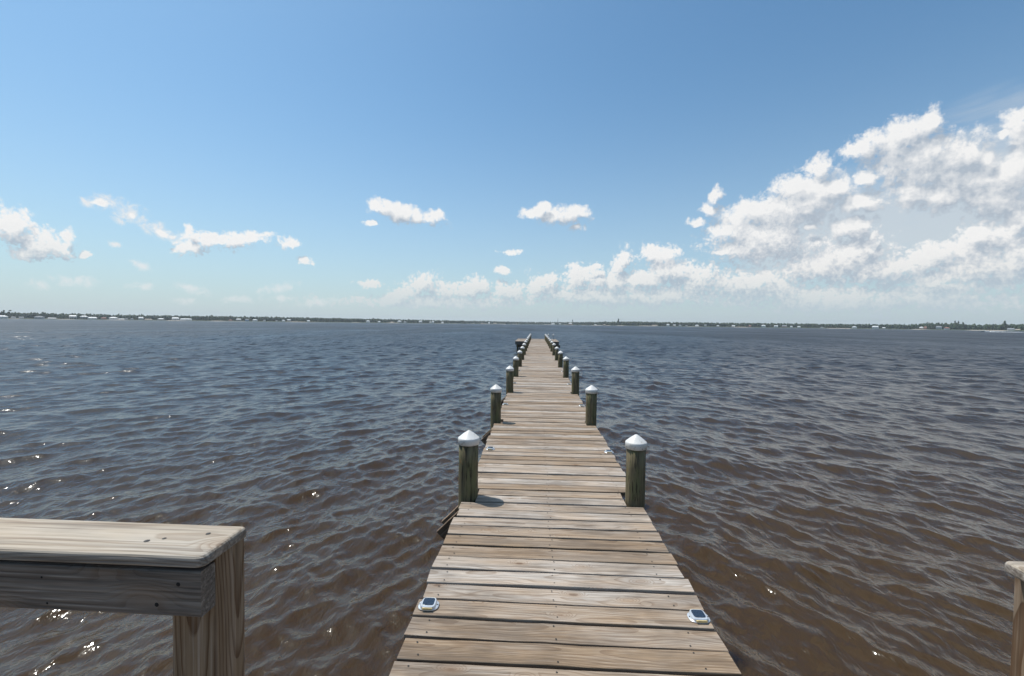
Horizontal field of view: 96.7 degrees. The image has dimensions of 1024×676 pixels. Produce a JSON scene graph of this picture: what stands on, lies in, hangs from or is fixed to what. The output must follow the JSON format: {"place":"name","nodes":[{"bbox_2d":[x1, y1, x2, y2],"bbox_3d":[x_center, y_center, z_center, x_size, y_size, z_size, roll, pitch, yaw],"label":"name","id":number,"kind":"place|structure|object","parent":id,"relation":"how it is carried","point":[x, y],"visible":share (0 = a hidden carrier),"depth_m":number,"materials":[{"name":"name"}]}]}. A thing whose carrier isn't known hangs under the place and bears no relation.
{"place":"outdoors","nodes":[
{"label":"outdoors","id":0,"kind":"place"},
{"bbox_2d":[0,319,1023,675],"bbox_3d":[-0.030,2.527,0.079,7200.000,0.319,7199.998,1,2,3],"label":"water","id":1,"kind":"structure","parent":0,"point":[834,501],"depth_m":8.06,"materials":[{"name":"liquid"}]},
{"bbox_2d":[389,334,741,675],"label":"dock","id":2,"kind":"object","parent":1,"relation":"in","point":[554,557],"visible":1,"depth_m":2.81,"materials":[{"name":"brown wood"}]},
{"bbox_2d":[418,597,438,610],"bbox_3d":[-0.435,1.387,2.376,0.106,0.021,0.094,1,2,2],"label":"solar light","id":3,"kind":"object","parent":2,"relation":"on","point":[429,604],"visible":1,"depth_m":2.36,"materials":[{"name":"metal"}]},
{"bbox_2d":[687,609,709,623],"bbox_3d":[0.944,1.406,2.302,0.106,0.021,0.094,1,2,1],"label":"solar light","id":4,"kind":"object","parent":2,"relation":"on","point":[697,616],"visible":1,"depth_m":2.29,"materials":[{"name":"metal"}]},
{"bbox_3d":[0.055,2.616,-1.104,7.500,2.201,4.201,1,2,3],"label":"terrace deck","id":5,"kind":"object","parent":1,"relation":"in","visible":0},
{"bbox_2d":[0,518,245,675],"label":"railing","id":6,"kind":"object","parent":5,"relation":"on","point":[189,579],"visible":1,"depth_m":0.86,"materials":[{"name":"brown wood"}]},
{"bbox_2d":[1004,561,1023,675],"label":"railing","id":7,"kind":"object","parent":5,"relation":"on","point":[1015,569],"visible":1,"depth_m":0.84,"materials":[{"name":"brown wood"}]},
{"bbox_2d":[0,318,1023,330],"bbox_3d":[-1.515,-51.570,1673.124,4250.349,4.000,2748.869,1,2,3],"label":"shore ground","id":8,"kind":"structure","parent":0,"point":[533,324],"depth_m":1195.61,"materials":[{"name":"green plant"}]},
{"bbox_2d":[34,316,44,318],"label":"lakefront house","id":9,"kind":"structure","parent":8,"relation":"on","point":[38,317],"depth_m":982.38,"materials":[{"name":"grey"}]},
{"bbox_2d":[180,318,191,320],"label":"lakefront house","id":10,"kind":"structure","parent":8,"relation":"on","point":[185,319],"depth_m":1130.24,"materials":[{"name":"white"}]},
{"bbox_2d":[0,311,1023,329],"bbox_3d":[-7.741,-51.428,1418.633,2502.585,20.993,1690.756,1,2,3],"label":"wood","id":11,"kind":"object","parent":8,"relation":"on","point":[956,326],"visible":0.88,"depth_m":1224.44,"materials":[{"name":"plant"}]},
{"bbox_2d":[0,0,1023,325],"label":"sky","id":12,"kind":"structure","parent":0,"point":[849,162],"materials":[{"name":"blue"}]}
]}

